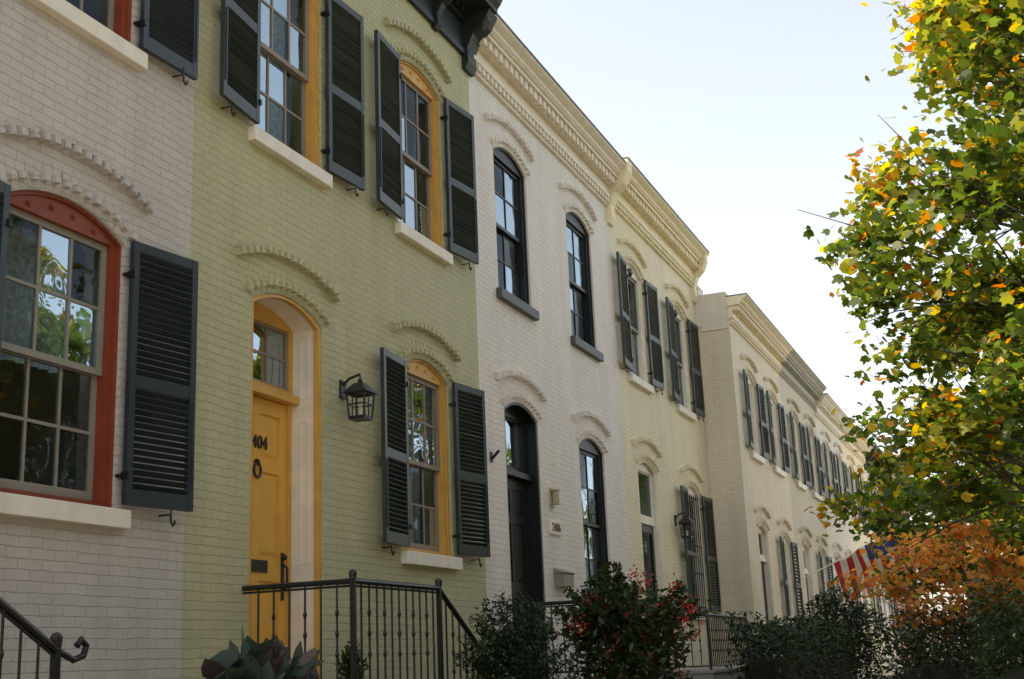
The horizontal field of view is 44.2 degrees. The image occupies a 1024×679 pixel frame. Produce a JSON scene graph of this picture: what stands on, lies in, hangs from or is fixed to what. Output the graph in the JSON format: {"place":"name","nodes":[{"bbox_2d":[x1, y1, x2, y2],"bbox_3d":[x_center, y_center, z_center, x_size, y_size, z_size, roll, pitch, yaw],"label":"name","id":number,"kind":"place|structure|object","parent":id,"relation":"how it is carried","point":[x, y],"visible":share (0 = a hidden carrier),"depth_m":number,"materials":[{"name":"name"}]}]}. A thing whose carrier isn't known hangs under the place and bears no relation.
{"place":"outdoors","nodes":[
{"label":"outdoors","id":0,"kind":"place"},
{"bbox_2d":[498,0,1023,649],"label":"sky","id":1,"kind":"structure","parent":0,"point":[743,116],"materials":[{"name":"white"}]},
{"bbox_2d":[797,0,1023,553],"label":"maple tree","id":2,"kind":"object","parent":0,"point":[968,44],"visible":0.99,"depth_m":10.10,"materials":[{"name":"green plant"}]},
{"bbox_2d":[804,263,1023,601],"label":"maple tree","id":3,"kind":"object","parent":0,"point":[898,495],"visible":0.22,"depth_m":22.06,"materials":[{"name":"green plant"}]},
{"bbox_2d":[828,512,1023,663],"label":"dogwood tree","id":4,"kind":"object","parent":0,"point":[892,584],"visible":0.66,"depth_m":11.65,"materials":[{"name":"orange plant"}]},
{"bbox_2d":[871,601,992,678],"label":"boxwood hedge","id":5,"kind":"object","parent":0,"point":[958,663],"visible":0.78,"depth_m":11.55,"materials":[{"name":"green plant"}]},
{"bbox_2d":[909,426,1022,630],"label":"maple tree","id":6,"kind":"object","parent":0,"point":[944,530],"visible":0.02,"depth_m":33.52,"materials":[{"name":"plant"}]},
{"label":"front garden terrace","id":7,"kind":"structure","parent":0,"visible":0},
{"bbox_2d":[0,597,62,678],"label":"iron railing","id":8,"kind":"object","parent":7,"relation":"on","point":[51,646],"visible":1,"depth_m":6.12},
{"bbox_2d":[61,636,89,662],"bbox_3d":[-2.220,1.566,6.370,0.036,0.136,0.243,-8,-15,21],"label":"railing scroll","id":9,"kind":"object","parent":8,"relation":"attached to","point":[78,643],"visible":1,"depth_m":6.41,"materials":[{"name":"black metal"}]},
{"bbox_2d":[0,0,193,678],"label":"front wall","id":10,"kind":"structure","parent":7,"relation":"on","point":[113,597],"depth_m":8.54,"materials":[{"name":"brick"}]},
{"bbox_2d":[1,224,57,372],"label":"curtains","id":11,"kind":"object","parent":10,"relation":"attached to","point":[18,298],"visible":0.5,"depth_m":8.33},
{"bbox_2d":[0,0,97,489],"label":"room interior","id":12,"kind":"structure","parent":10,"relation":"in","point":[39,451],"depth_m":9.56,"materials":[{"name":"painted plaster"},{"name":"wood"}]},
{"bbox_2d":[0,0,131,507],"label":"window and door frames red","id":13,"kind":"structure","parent":10,"relation":"attached to","point":[62,213],"depth_m":8.54,"materials":[{"name":"wood"}]},
{"bbox_2d":[0,0,113,500],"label":"sashes","id":14,"kind":"object","parent":13,"relation":"on","point":[28,355],"visible":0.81,"depth_m":8.27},
{"bbox_2d":[36,227,97,367],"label":"glass panes","id":15,"kind":"object","parent":14,"relation":"in","point":[51,314],"visible":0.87,"depth_m":8.34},
{"bbox_2d":[0,161,133,243],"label":"arch voussoirs","id":16,"kind":"object","parent":10,"relation":"attached to","point":[38,183],"visible":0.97,"depth_m":8.37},
{"bbox_2d":[0,0,147,529],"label":"sills","id":17,"kind":"structure","parent":10,"relation":"attached to","point":[77,20],"depth_m":8.32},
{"bbox_2d":[0,120,155,240],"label":"arch brick teeth","id":18,"kind":"object","parent":10,"relation":"attached to","point":[41,135],"visible":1,"depth_m":8.45},
{"bbox_2d":[7,19,187,526],"bbox_3d":[-3.440,-1.687,7.248,0.108,5.108,4.997,-8,-15,21],"label":"shutter hardware","id":19,"kind":"object","parent":10,"relation":"attached to","point":[131,273],"visible":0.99,"depth_m":8.81,"materials":[{"name":"black metal"}]},
{"bbox_2d":[0,0,199,511],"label":"shutters","id":20,"kind":"object","parent":10,"relation":"attached to","point":[163,298],"visible":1,"depth_m":8.94,"materials":[{"name":"black wood"}]},
{"bbox_2d":[201,625,324,678],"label":"magnolia plant","id":21,"kind":"object","parent":7,"relation":"on","point":[267,658],"visible":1,"depth_m":6.95,"materials":[{"name":"green plant"}]},
{"bbox_2d":[285,47,289,147],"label":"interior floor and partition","id":22,"kind":"structure","parent":7,"relation":"on","point":[288,114],"depth_m":15.79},
{"bbox_2d":[180,0,489,678],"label":"front wall","id":23,"kind":"structure","parent":7,"relation":"on","point":[368,263],"depth_m":11.35,"materials":[{"name":"brick"}]},
{"bbox_2d":[255,298,313,658],"bbox_3d":[-2.058,1.284,10.516,0.318,3.315,1.114,-8,-15,21],"label":"window and door frames","id":24,"kind":"structure","parent":23,"relation":"attached to","point":[302,525],"depth_m":11.01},
{"bbox_2d":[269,12,420,543],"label":"curtains","id":25,"kind":"object","parent":23,"relation":"attached to","point":[275,121],"visible":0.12,"depth_m":12.00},
{"bbox_2d":[246,42,449,383],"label":"arch voussoirs","id":26,"kind":"object","parent":23,"relation":"attached to","point":[257,290],"visible":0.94,"depth_m":11.32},
{"bbox_2d":[235,17,461,381],"bbox_3d":[-1.463,-1.835,12.495,0.088,3.873,4.280,-8,-15,21],"label":"arch brick teeth","id":27,"kind":"object","parent":23,"relation":"attached to","point":[322,280],"visible":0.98,"depth_m":12.68},
{"bbox_2d":[248,0,450,678],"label":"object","id":28,"kind":"structure","parent":23,"relation":"attached to","point":[417,368],"depth_m":11.65,"materials":[{"name":"wood"}]},
{"bbox_2d":[250,396,285,646],"bbox_3d":[-2.146,1.693,10.455,0.050,2.480,0.936,-8,-15,21],"label":"front door","id":29,"kind":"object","parent":28,"relation":"attached to","point":[268,532],"visible":0.5,"depth_m":10.70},
{"bbox_2d":[252,434,267,449],"bbox_3d":[-2.151,0.860,10.657,0.012,0.112,0.310,-8,-15,21],"label":"house number","id":30,"kind":"object","parent":29,"relation":"attached to","point":[255,440],"visible":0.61,"depth_m":10.68,"materials":[{"name":"black metal"}]},
{"bbox_2d":[251,459,288,600],"bbox_3d":[-2.043,1.597,10.617,0.074,1.158,0.547,-8,-15,21],"label":"door hardware","id":31,"kind":"object","parent":29,"relation":"attached to","point":[259,565],"depth_m":10.57,"materials":[{"name":"black metal"}]},
{"bbox_2d":[253,0,439,551],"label":"sashes","id":32,"kind":"object","parent":28,"relation":"attached to","point":[292,70],"visible":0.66,"depth_m":12.96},
{"bbox_2d":[253,0,436,545],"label":"glass panes","id":33,"kind":"object","parent":32,"relation":"on","point":[276,342],"visible":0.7,"depth_m":11.79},
{"bbox_2d":[221,10,481,566],"bbox_3d":[-1.377,-0.510,12.169,0.108,5.108,4.787,-8,-15,21],"label":"shutter hardware","id":34,"kind":"object","parent":23,"relation":"attached to","point":[328,150],"visible":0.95,"depth_m":12.60,"materials":[{"name":"black metal"}]},
{"bbox_2d":[219,0,490,557],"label":"shutters","id":35,"kind":"object","parent":23,"relation":"attached to","point":[240,52],"visible":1,"depth_m":12.47,"materials":[{"name":"wood"}]},
{"bbox_2d":[248,125,462,570],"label":"sills","id":36,"kind":"structure","parent":23,"relation":"attached to","point":[282,152],"depth_m":12.15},
{"bbox_2d":[339,373,377,421],"bbox_3d":[-1.408,0.519,11.437,0.320,0.436,0.244,-8,-15,21],"label":"wall lantern","id":37,"kind":"object","parent":23,"relation":"attached to","point":[360,389],"depth_m":11.38,"materials":[{"name":"black metal"}]},
{"bbox_2d":[407,0,502,57],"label":"cornice","id":38,"kind":"structure","parent":23,"relation":"attached to","point":[446,19],"depth_m":15.13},
{"bbox_2d":[461,7,497,76],"bbox_3d":[-0.407,-3.710,15.493,0.430,0.880,0.260,-8,-15,21],"label":"cornice end corbel","id":39,"kind":"object","parent":23,"relation":"attached to","point":[474,23],"visible":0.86,"depth_m":15.42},
{"bbox_2d":[242,569,488,678],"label":"iron railing","id":40,"kind":"object","parent":7,"relation":"on","point":[352,580],"visible":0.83,"depth_m":9.60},
{"bbox_2d":[401,86,421,543],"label":"side walls","id":41,"kind":"structure","parent":7,"relation":"on","point":[410,136],"depth_m":15.41,"materials":[{"name":"green paint"}]},
{"bbox_2d":[453,583,579,678],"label":"yew shrub","id":42,"kind":"object","parent":7,"relation":"on","point":[507,645],"visible":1,"depth_m":10.48,"materials":[{"name":"green plant"}]},
{"bbox_2d":[496,193,588,588],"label":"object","id":43,"kind":"structure","parent":7,"relation":"on","point":[500,264],"depth_m":20.78,"materials":[{"name":"white paint"}]},
{"bbox_2d":[494,168,502,193],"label":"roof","id":44,"kind":"structure","parent":43,"relation":"on","point":[498,184],"depth_m":20.75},
{"bbox_2d":[468,75,632,678],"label":"front wall","id":45,"kind":"structure","parent":7,"relation":"on","point":[556,366],"depth_m":16.88,"materials":[{"name":"brick"}]},
{"bbox_2d":[507,477,532,674],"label":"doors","id":46,"kind":"structure","parent":45,"relation":"attached to","point":[518,535],"depth_m":15.52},
{"bbox_2d":[495,171,597,559],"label":"glass panes","id":47,"kind":"object","parent":45,"relation":"attached to","point":[513,445],"visible":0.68,"depth_m":16.67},
{"bbox_2d":[490,133,604,452],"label":"arch voussoirs","id":48,"kind":"object","parent":45,"relation":"attached to","point":[506,392],"visible":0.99,"depth_m":16.54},
{"bbox_2d":[484,112,611,452],"bbox_3d":[0.573,-0.653,17.343,0.088,3.915,4.340,-8,-15,21],"label":"arch brick teeth","id":49,"kind":"object","parent":45,"relation":"attached to","point":[516,373],"visible":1,"depth_m":16.87},
{"bbox_2d":[474,14,625,205],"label":"cornice","id":50,"kind":"structure","parent":45,"relation":"attached to","point":[513,77],"depth_m":17.55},
{"bbox_2d":[496,13,626,163],"bbox_3d":[0.481,-3.380,18.195,0.800,0.032,5.556,-8,-15,21],"label":"cornice flashing","id":51,"kind":"object","parent":50,"relation":"on","point":[547,72],"visible":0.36,"depth_m":17.53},
{"bbox_2d":[493,147,608,678],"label":"window and door frames","id":52,"kind":"structure","parent":45,"relation":"attached to","point":[522,414],"depth_m":16.12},
{"bbox_2d":[493,157,601,596],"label":"sashes","id":53,"kind":"object","parent":52,"relation":"attached to","point":[504,232],"visible":0.58,"depth_m":17.82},
{"bbox_2d":[496,287,605,600],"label":"sills","id":54,"kind":"structure","parent":45,"relation":"attached to","point":[515,302],"depth_m":16.31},
{"bbox_2d":[549,487,560,507],"bbox_3d":[0.552,2.031,16.239,0.110,0.260,0.140,-8,-15,21],"label":"wall sconce","id":55,"kind":"object","parent":45,"relation":"attached to","point":[554,496],"depth_m":16.21,"materials":[{"name":"beige metal"}]},
{"bbox_2d":[549,519,561,535],"bbox_3d":[0.563,2.421,16.230,0.034,0.180,0.400,-8,-15,21],"label":"house number plaque","id":56,"kind":"object","parent":45,"relation":"attached to","point":[555,527],"visible":1,"depth_m":16.18,"materials":[{"name":"white metal"}]},
{"bbox_2d":[554,568,574,587],"bbox_3d":[0.675,3.044,16.134,0.148,0.238,0.400,-8,-15,21],"label":"mailbox","id":57,"kind":"object","parent":45,"relation":"attached to","point":[563,578],"visible":0.98,"depth_m":15.99,"materials":[{"name":"grey metal"}]},
{"bbox_2d":[506,595,658,678],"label":"iron railing","id":58,"kind":"object","parent":7,"relation":"on","point":[551,603],"visible":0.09,"depth_m":14.12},
{"bbox_2d":[548,561,707,678],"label":"nandina shrub","id":59,"kind":"object","parent":7,"relation":"on","point":[625,608],"visible":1,"depth_m":12.37,"materials":[{"name":"green plant"}]},
{"bbox_2d":[609,211,722,677],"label":"front wall","id":60,"kind":"structure","parent":7,"relation":"on","point":[668,429],"depth_m":21.75,"materials":[{"name":"brick"}]},
{"bbox_2d":[606,159,707,302],"bbox_3d":[2.760,-1.816,22.985,0.450,1.080,5.700,-8,-15,21],"label":"cornice end corbel","id":61,"kind":"object","parent":60,"relation":"attached to","point":[622,180],"visible":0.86,"depth_m":20.52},
{"bbox_2d":[621,252,698,495],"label":"arch voussoirs","id":62,"kind":"object","parent":60,"relation":"attached to","point":[644,451],"visible":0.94,"depth_m":21.54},
{"bbox_2d":[617,237,703,494],"bbox_3d":[2.691,0.572,22.387,0.088,3.952,4.574,-8,-15,21],"label":"arch brick teeth","id":63,"kind":"object","parent":60,"relation":"attached to","point":[646,439],"visible":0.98,"depth_m":21.85},
{"bbox_2d":[615,159,708,286],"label":"cornice","id":64,"kind":"structure","parent":60,"relation":"attached to","point":[645,212],"depth_m":22.88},
{"bbox_2d":[623,157,708,252],"bbox_3d":[2.583,-2.314,23.256,0.800,0.034,5.596,-8,-15,21],"label":"cornice flashing","id":65,"kind":"object","parent":64,"relation":"on","point":[636,167],"visible":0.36,"depth_m":22.64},
{"bbox_2d":[627,263,705,669],"bbox_3d":[2.649,2.296,21.992,0.158,6.678,4.078,-8,-15,21],"label":"window and door frames","id":66,"kind":"structure","parent":60,"relation":"attached to","point":[645,467],"depth_m":21.55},
{"bbox_2d":[641,524,659,636],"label":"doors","id":67,"kind":"structure","parent":66,"relation":"attached to","point":[647,529],"depth_m":20.67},
{"bbox_2d":[628,277,683,405],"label":"sashes","id":68,"kind":"object","parent":66,"relation":"attached to","point":[636,332],"visible":0.34,"depth_m":21.74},
{"bbox_2d":[630,331,696,580],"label":"glass panes","id":69,"kind":"object","parent":66,"relation":"attached to","point":[635,372],"visible":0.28,"depth_m":21.43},
{"bbox_2d":[638,470,698,605],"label":"sashes","id":70,"kind":"object","parent":66,"relation":"attached to","point":[649,489],"visible":0.23,"depth_m":21.05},
{"bbox_2d":[627,268,706,609],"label":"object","id":71,"kind":"object","parent":60,"relation":"attached to","point":[629,270],"visible":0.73,"depth_m":23.13,"materials":[{"name":"black painted wood"}]},
{"bbox_2d":[616,252,720,611],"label":"shutters","id":72,"kind":"object","parent":60,"relation":"attached to","point":[654,339],"visible":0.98,"depth_m":22.44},
{"bbox_2d":[628,373,712,619],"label":"sills","id":73,"kind":"structure","parent":60,"relation":"attached to","point":[639,382],"depth_m":21.33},
{"bbox_2d":[621,275,719,613],"bbox_3d":[2.782,2.028,22.027,0.108,5.458,5.077,-8,-15,21],"label":"shutter hardware","id":74,"kind":"object","parent":60,"relation":"attached to","point":[692,402],"visible":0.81,"depth_m":22.65,"materials":[{"name":"black metal"}]},
{"bbox_2d":[674,511,694,538],"bbox_3d":[2.976,3.200,21.805,0.337,0.459,0.256,-8,-15,21],"label":"wall lantern","id":75,"kind":"object","parent":60,"relation":"attached to","point":[685,520],"depth_m":21.75,"materials":[{"name":"black metal"}]},
{"bbox_2d":[659,667,744,678],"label":"front stoop","id":76,"kind":"object","parent":7,"relation":"on","point":[714,673],"visible":0.5,"depth_m":19.07,"materials":[{"name":"stone"}]},
{"bbox_2d":[655,609,759,669],"bbox_3d":[3.287,5.351,20.838,0.980,1.637,3.941,-8,-15,21],"label":"iron railing","id":77,"kind":"object","parent":76,"relation":"on","point":[711,631],"visible":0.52,"depth_m":19.56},
{"bbox_2d":[698,327,740,667],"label":"side walls","id":78,"kind":"structure","parent":7,"relation":"on","point":[715,461],"depth_m":24.62,"materials":[{"name":"brick"}]},
{"bbox_2d":[694,286,727,331],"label":"party wall parapet","id":79,"kind":"structure","parent":78,"relation":"on","point":[710,312],"depth_m":25.36,"materials":[{"name":"brick"}]},
{"bbox_2d":[713,302,801,665],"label":"front wall","id":80,"kind":"structure","parent":7,"relation":"on","point":[751,483],"depth_m":25.06,"materials":[{"name":"brick"}]},
{"bbox_2d":[725,294,792,373],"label":"cornice","id":81,"kind":"structure","parent":80,"relation":"attached to","point":[753,327],"depth_m":26.99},
{"bbox_2d":[725,293,792,348],"bbox_3d":[5.301,-0.304,27.692,0.800,0.026,5.246,-8,-15,21],"label":"cornice flashing","id":82,"kind":"object","parent":81,"relation":"on","point":[762,312],"visible":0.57,"depth_m":26.44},
{"bbox_2d":[743,365,788,541],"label":"arch voussoirs","id":83,"kind":"object","parent":80,"relation":"attached to","point":[761,516],"visible":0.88,"depth_m":26.55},
{"bbox_2d":[740,353,791,540],"bbox_3d":[5.491,2.365,27.114,0.088,3.662,3.890,-8,-15,21],"label":"arch brick teeth","id":84,"kind":"object","parent":80,"relation":"attached to","point":[758,507],"visible":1,"depth_m":26.85},
{"bbox_2d":[750,451,785,477],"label":"sills","id":85,"kind":"structure","parent":80,"relation":"attached to","point":[755,456],"depth_m":26.30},
{"bbox_2d":[748,376,793,657],"bbox_3d":[5.429,3.834,26.788,0.178,5.858,3.398,-8,-15,21],"label":"window and door frames","id":86,"kind":"structure","parent":80,"relation":"attached to","point":[764,558],"depth_m":26.49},
{"bbox_2d":[761,562,769,638],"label":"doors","id":87,"kind":"structure","parent":86,"relation":"attached to","point":[764,590],"depth_m":25.58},
{"bbox_2d":[749,386,787,579],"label":"sashes","id":88,"kind":"object","parent":86,"relation":"attached to","point":[774,465],"visible":0.09,"depth_m":26.59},
{"bbox_2d":[742,369,804,621],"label":"shutters","id":89,"kind":"object","parent":80,"relation":"attached to","point":[764,429],"visible":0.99,"depth_m":27.15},
{"bbox_2d":[723,610,862,678],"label":"boxwood hedge","id":90,"kind":"object","parent":7,"relation":"on","point":[797,658],"visible":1,"depth_m":17.32,"materials":[{"name":"green plant"}]},
{"bbox_2d":[779,375,832,650],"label":"front wall","id":91,"kind":"structure","parent":7,"relation":"on","point":[801,501],"depth_m":31.10,"materials":[{"name":"brick"}]},
{"bbox_2d":[779,350,825,409],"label":"cornice","id":92,"kind":"structure","parent":91,"relation":"attached to","point":[798,376],"depth_m":31.98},
{"bbox_2d":[789,407,824,554],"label":"arch voussoirs","id":93,"kind":"object","parent":91,"relation":"attached to","point":[805,536],"visible":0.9,"depth_m":31.29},
{"bbox_2d":[787,398,827,555],"bbox_3d":[7.472,3.497,31.839,0.087,3.664,3.890,-8,-15,21],"label":"arch brick teeth","id":94,"kind":"object","parent":91,"relation":"attached to","point":[805,527],"visible":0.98,"depth_m":31.62},
{"bbox_2d":[796,481,822,500],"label":"sills","id":95,"kind":"structure","parent":91,"relation":"attached to","point":[801,486],"depth_m":30.98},
{"bbox_2d":[793,417,827,620],"bbox_3d":[7.412,4.965,31.516,0.178,5.858,3.398,-8,-15,21],"label":"window and door frames","id":96,"kind":"structure","parent":91,"relation":"attached to","point":[808,572],"depth_m":31.18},
{"bbox_2d":[789,412,837,624],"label":"shutters","id":97,"kind":"object","parent":91,"relation":"attached to","point":[806,471],"visible":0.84,"depth_m":31.86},
{"bbox_2d":[803,533,911,599],"bbox_3d":[7.925,5.163,29.006,2.498,1.587,0.547,-8,-15,21],"label":"american flag","id":98,"kind":"object","parent":91,"relation":"attached to","point":[858,561],"visible":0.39,"depth_m":28.94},
{"bbox_2d":[814,412,865,678],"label":"front wall","id":99,"kind":"structure","parent":7,"relation":"on","point":[844,539],"depth_m":35.94,"materials":[{"name":"brick"}]},
{"bbox_2d":[814,394,849,442],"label":"cornice","id":100,"kind":"structure","parent":99,"relation":"attached to","point":[826,405],"depth_m":36.24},
{"bbox_2d":[821,430,851,558],"bbox_3d":[9.437,4.618,36.525,0.088,3.665,3.890,-8,-15,21],"label":"arch brick teeth","id":101,"kind":"object","parent":99,"relation":"attached to","point":[837,543],"visible":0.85,"depth_m":36.12},
{"bbox_2d":[823,446,854,617],"bbox_3d":[9.375,6.085,36.199,0.178,5.858,3.398,-8,-15,21],"label":"window and door frames","id":102,"kind":"structure","parent":99,"relation":"attached to","point":[836,559],"depth_m":36.05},
{"bbox_2d":[823,443,863,626],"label":"shutters","id":103,"kind":"object","parent":99,"relation":"attached to","point":[834,472],"visible":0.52,"depth_m":36.47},
{"bbox_2d":[791,576,891,678],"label":"dark bush","id":104,"kind":"object","parent":7,"relation":"on","point":[828,612],"visible":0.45,"depth_m":23.09,"materials":[{"name":"green plant"}]},
{"bbox_2d":[842,443,886,678],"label":"front wall","id":105,"kind":"structure","parent":7,"relation":"on","point":[863,537],"depth_m":40.65,"materials":[{"name":"brick"}]},
{"bbox_2d":[847,455,864,480],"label":"arch brick teeth","id":106,"kind":"object","parent":105,"relation":"attached to","point":[853,461],"visible":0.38,"depth_m":41.06},
{"bbox_2d":[843,426,872,463],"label":"cornice","id":107,"kind":"structure","parent":105,"relation":"attached to","point":[860,445],"depth_m":42.09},
{"bbox_2d":[849,469,875,652],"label":"window and door frames","id":108,"kind":"structure","parent":105,"relation":"attached to","point":[864,594],"depth_m":40.03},
{"bbox_2d":[850,467,883,628],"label":"shutters","id":109,"kind":"object","parent":105,"relation":"attached to","point":[878,598],"visible":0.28,"depth_m":41.20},
{"bbox_2d":[864,470,902,675],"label":"front wall","id":110,"kind":"structure","parent":7,"relation":"on","point":[888,611],"depth_m":44.85,"materials":[{"name":"brick"}]},
{"bbox_2d":[864,446,887,479],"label":"cornice","id":111,"kind":"structure","parent":110,"relation":"attached to","point":[870,458],"depth_m":44.17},
{"bbox_2d":[881,584,892,648],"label":"window and door frames","id":112,"kind":"structure","parent":110,"relation":"attached to","point":[884,609],"depth_m":44.71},
{"bbox_2d":[889,510,923,670],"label":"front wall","id":113,"kind":"structure","parent":7,"relation":"on","point":[902,608],"depth_m":50.67,"materials":[{"name":"beige brick"}]},
{"bbox_3d":[-1.097,3.581,10.113,1.018,1.390,2.390,-8,-15,21],"label":"front stoop","id":114,"kind":"object","parent":7,"relation":"on","visible":0},
{"bbox_2d":[335,641,368,678],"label":"potted shrub","id":115,"kind":"object","parent":114,"relation":"on","point":[345,673],"visible":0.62,"depth_m":10.20,"materials":[{"name":"green plant"}]},
{"label":"ground","id":116,"kind":"structure","parent":0,"visible":0},
{"bbox_2d":[964,577,1023,678],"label":"boxwood hedge","id":117,"kind":"object","parent":116,"relation":"on","point":[991,645],"visible":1,"depth_m":8.95,"materials":[{"name":"green plant"}]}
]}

